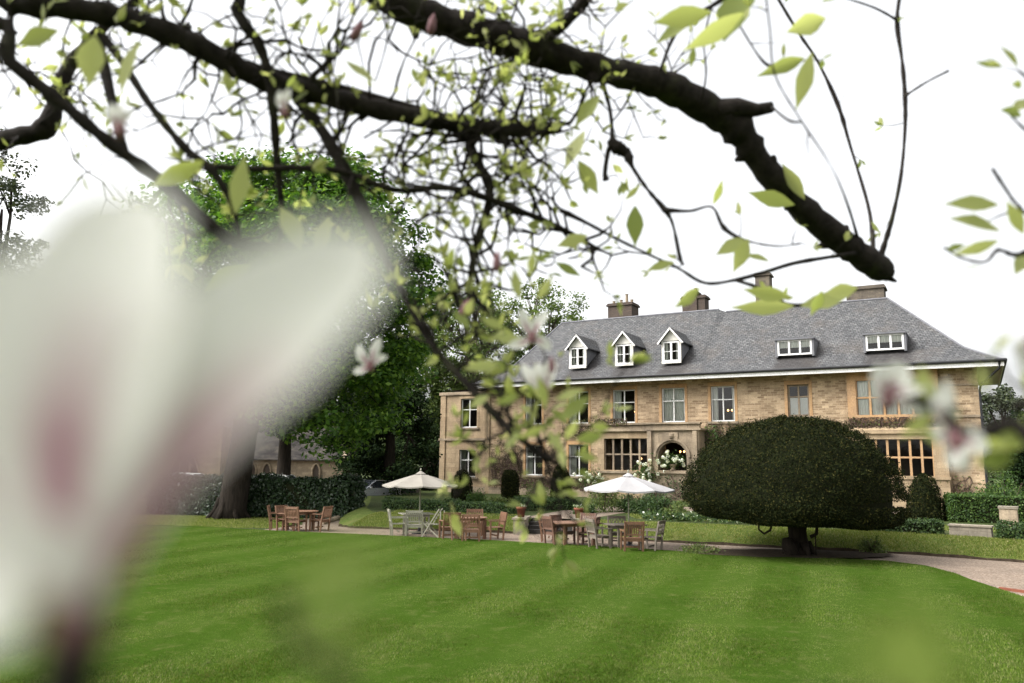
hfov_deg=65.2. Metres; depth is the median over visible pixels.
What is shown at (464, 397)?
window
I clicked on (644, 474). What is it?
flower arrangement
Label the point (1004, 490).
round bush
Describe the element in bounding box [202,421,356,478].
stone chapel
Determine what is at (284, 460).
broad tree
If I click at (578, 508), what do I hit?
flower pot
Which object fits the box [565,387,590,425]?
window
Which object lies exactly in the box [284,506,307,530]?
garden chair
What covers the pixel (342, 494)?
laurel hedge
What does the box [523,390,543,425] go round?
window
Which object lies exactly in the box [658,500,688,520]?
shrub
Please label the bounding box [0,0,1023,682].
magnolia tree
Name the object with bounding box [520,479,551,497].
shrub
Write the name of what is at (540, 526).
garden chair
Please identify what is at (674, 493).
shrub
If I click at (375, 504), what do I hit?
terrace
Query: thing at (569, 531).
garden chair
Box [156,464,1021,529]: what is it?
ground
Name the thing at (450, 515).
garden chair
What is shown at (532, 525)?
stone steps
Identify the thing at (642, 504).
shrub
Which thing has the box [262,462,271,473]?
window
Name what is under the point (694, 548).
plant
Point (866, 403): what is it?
window
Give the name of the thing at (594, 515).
garden chair
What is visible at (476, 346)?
airy tree
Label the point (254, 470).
window
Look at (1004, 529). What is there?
box hedge
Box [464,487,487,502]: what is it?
shrub
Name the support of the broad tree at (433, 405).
on the ground at (260, 528)
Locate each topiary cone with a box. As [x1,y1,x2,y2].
[451,469,472,500]
[500,469,519,502]
[549,463,571,498]
[905,472,946,520]
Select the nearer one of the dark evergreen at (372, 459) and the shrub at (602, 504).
the shrub at (602, 504)
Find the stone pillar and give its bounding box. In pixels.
[998,506,1018,525]
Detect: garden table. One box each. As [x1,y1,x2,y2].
[289,510,318,530]
[398,512,434,534]
[457,516,486,538]
[553,520,601,545]
[602,523,647,546]
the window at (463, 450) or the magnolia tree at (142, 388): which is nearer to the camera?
the magnolia tree at (142, 388)
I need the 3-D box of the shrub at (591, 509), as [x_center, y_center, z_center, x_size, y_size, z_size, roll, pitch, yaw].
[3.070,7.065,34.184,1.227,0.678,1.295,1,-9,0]
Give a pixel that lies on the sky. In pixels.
(957, 130)
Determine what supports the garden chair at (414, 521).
on the gravel path at (997, 574)
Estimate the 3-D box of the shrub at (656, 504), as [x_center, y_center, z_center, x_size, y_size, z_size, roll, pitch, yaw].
[6.231,6.806,33.716,1.575,1.108,1.472,8,-12,-41]
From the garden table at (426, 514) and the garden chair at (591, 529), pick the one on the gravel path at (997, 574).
the garden table at (426, 514)
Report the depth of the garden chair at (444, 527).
27.46 m
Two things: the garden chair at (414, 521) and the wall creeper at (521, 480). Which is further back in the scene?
the wall creeper at (521, 480)
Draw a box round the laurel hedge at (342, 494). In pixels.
[164,472,367,518]
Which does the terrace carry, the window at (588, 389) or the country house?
the country house
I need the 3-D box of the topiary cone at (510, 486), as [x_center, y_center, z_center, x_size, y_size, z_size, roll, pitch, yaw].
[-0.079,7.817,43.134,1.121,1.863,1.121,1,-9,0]
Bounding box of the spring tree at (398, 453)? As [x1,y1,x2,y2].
[370,417,422,479]
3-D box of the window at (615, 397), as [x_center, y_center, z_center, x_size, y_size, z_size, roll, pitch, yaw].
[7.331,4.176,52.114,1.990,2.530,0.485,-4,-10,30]
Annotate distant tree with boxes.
[981,383,1023,491]
[986,410,1023,450]
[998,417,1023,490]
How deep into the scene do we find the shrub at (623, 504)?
35.91 m
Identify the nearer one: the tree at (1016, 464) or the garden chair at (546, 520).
the garden chair at (546, 520)
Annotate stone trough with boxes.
[948,523,993,537]
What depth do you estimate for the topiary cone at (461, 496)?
42.19 m
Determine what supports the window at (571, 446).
in the country house
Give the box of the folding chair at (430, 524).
[421,508,444,537]
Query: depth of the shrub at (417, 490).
55.37 m
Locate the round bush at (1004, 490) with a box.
[969,471,1023,496]
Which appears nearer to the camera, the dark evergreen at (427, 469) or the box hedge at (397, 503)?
the box hedge at (397, 503)
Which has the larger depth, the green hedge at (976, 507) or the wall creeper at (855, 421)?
the wall creeper at (855, 421)
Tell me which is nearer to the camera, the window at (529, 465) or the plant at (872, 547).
the plant at (872, 547)
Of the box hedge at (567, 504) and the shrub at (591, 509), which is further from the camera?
the box hedge at (567, 504)
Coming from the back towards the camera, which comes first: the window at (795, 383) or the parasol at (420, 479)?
the window at (795, 383)
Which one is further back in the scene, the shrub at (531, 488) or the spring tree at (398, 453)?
the spring tree at (398, 453)
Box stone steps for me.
[512,516,585,535]
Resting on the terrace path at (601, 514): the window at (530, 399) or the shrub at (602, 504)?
the shrub at (602, 504)
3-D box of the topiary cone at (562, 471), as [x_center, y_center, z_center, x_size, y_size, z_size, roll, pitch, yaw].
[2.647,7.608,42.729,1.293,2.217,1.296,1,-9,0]
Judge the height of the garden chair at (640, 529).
0.937 m
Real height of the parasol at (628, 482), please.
2.470 m
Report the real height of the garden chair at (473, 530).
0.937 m
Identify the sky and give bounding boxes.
[0,0,1023,470]
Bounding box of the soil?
[695,549,891,557]
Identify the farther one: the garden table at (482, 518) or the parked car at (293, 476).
the parked car at (293, 476)
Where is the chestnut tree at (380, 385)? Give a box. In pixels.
[138,142,456,518]
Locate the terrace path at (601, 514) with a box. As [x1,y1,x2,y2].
[531,506,909,518]
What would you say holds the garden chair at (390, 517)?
on the gravel path at (997, 574)
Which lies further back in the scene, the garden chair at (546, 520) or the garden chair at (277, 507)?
the garden chair at (277, 507)
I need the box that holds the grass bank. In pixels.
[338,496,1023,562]
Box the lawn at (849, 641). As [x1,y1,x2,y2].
[0,525,1023,682]
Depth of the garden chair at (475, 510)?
29.71 m
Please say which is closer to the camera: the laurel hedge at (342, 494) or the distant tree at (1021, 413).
the laurel hedge at (342, 494)
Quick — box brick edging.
[999,587,1023,592]
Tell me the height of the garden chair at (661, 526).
0.937 m
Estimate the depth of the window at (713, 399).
49.01 m
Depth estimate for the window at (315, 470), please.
61.31 m
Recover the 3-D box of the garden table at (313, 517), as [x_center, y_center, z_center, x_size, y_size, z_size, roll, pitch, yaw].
[-7.966,6.842,30.565,1.100,0.740,1.100,4,-9,-20]
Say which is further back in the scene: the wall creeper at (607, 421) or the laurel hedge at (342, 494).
the wall creeper at (607, 421)
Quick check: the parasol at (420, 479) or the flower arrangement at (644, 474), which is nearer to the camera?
the parasol at (420, 479)
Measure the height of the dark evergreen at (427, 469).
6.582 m
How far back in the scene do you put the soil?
23.88 m
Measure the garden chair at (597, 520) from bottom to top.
0.937 m
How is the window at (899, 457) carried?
in the country house
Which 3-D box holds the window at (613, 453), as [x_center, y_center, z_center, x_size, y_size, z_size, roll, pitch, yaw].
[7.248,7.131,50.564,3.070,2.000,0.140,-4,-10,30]
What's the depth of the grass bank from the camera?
26.72 m
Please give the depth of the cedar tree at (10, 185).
60.48 m
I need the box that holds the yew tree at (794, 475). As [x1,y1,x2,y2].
[678,413,912,555]
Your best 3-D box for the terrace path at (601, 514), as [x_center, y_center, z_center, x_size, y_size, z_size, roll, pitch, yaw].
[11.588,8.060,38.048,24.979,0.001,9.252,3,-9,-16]
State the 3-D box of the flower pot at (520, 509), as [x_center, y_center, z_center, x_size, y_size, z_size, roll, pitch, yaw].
[0.320,6.418,30.495,0.452,0.533,0.410,-5,-11,35]
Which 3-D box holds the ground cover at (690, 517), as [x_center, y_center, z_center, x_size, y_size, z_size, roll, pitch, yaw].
[8.424,6.590,29.692,8.744,0.409,3.087,-4,-10,29]
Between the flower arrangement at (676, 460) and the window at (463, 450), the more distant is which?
the window at (463, 450)
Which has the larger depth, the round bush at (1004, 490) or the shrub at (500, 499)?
the shrub at (500, 499)
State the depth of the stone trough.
25.16 m
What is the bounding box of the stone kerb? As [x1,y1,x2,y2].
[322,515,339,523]
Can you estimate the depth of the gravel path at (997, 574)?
23.48 m
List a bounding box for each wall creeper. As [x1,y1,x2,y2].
[490,428,597,491]
[562,418,778,439]
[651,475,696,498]
[704,425,718,447]
[819,416,972,499]
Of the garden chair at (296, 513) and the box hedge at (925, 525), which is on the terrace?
the box hedge at (925, 525)
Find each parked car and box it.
[263,474,296,478]
[365,480,400,496]
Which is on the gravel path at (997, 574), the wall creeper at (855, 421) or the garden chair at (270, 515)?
the garden chair at (270, 515)
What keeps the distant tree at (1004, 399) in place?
on the ground at (260, 528)
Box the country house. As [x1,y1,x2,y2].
[438,273,1006,507]
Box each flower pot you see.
[516,503,524,516]
[573,504,583,518]
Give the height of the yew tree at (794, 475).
4.351 m
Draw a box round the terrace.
[367,490,997,537]
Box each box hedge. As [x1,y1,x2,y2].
[381,494,516,514]
[512,495,577,510]
[872,517,945,533]
[994,519,1023,539]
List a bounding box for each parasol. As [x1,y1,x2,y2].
[382,468,457,533]
[584,470,674,546]
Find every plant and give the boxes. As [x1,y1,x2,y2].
[676,542,724,553]
[856,535,888,552]
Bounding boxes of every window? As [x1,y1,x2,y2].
[252,462,256,474]
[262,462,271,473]
[311,463,320,478]
[457,446,477,478]
[458,395,478,429]
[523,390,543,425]
[523,442,545,477]
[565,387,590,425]
[566,441,590,477]
[605,438,646,469]
[610,385,637,422]
[658,383,687,422]
[707,381,738,423]
[784,380,813,417]
[855,380,914,414]
[875,439,934,475]
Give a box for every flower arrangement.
[573,466,607,488]
[630,460,665,481]
[648,449,686,470]
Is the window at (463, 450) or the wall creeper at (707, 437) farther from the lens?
the window at (463, 450)
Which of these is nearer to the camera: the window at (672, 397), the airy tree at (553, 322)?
the window at (672, 397)
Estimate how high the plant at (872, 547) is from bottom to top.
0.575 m
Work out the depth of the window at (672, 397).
50.60 m
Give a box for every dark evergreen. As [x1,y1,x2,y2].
[313,341,442,495]
[395,415,439,490]
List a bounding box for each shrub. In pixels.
[402,488,419,493]
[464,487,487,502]
[486,495,508,503]
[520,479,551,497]
[570,499,597,513]
[580,477,623,512]
[616,493,637,512]
[625,492,655,513]
[639,493,676,515]
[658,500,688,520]
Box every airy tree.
[418,284,527,403]
[471,277,589,372]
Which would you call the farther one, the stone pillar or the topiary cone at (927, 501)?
the topiary cone at (927, 501)
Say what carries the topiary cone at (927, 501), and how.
on the terrace
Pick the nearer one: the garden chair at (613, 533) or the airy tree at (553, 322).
the garden chair at (613, 533)
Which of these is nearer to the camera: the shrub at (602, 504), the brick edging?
the brick edging
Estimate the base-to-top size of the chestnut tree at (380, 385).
19.001 m
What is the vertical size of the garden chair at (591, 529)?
0.937 m
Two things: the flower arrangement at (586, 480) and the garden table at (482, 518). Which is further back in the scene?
the flower arrangement at (586, 480)
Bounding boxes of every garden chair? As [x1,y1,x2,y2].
[267,505,284,530]
[275,505,297,529]
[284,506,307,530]
[309,506,332,531]
[387,509,405,535]
[405,510,423,535]
[439,512,460,538]
[448,512,470,540]
[461,514,480,540]
[466,509,482,535]
[485,512,507,539]
[537,513,555,541]
[541,516,567,544]
[549,515,575,543]
[575,513,596,539]
[576,516,600,545]
[584,518,611,548]
[607,516,626,545]
[620,521,644,550]
[640,520,665,550]
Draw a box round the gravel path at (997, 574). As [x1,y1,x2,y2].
[265,518,1023,595]
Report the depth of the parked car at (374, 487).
50.72 m
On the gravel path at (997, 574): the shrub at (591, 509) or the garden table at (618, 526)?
the garden table at (618, 526)
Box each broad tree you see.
[257,351,361,474]
[401,316,485,471]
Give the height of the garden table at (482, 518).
0.740 m
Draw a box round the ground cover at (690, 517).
[638,509,844,529]
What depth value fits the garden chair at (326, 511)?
30.34 m
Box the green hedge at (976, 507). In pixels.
[943,491,1023,522]
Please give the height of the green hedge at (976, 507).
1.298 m
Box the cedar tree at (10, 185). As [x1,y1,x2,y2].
[0,128,55,255]
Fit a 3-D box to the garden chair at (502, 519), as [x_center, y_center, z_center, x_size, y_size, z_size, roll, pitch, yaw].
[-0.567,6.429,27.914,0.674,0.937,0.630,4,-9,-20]
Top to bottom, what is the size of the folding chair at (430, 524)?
1.026 m

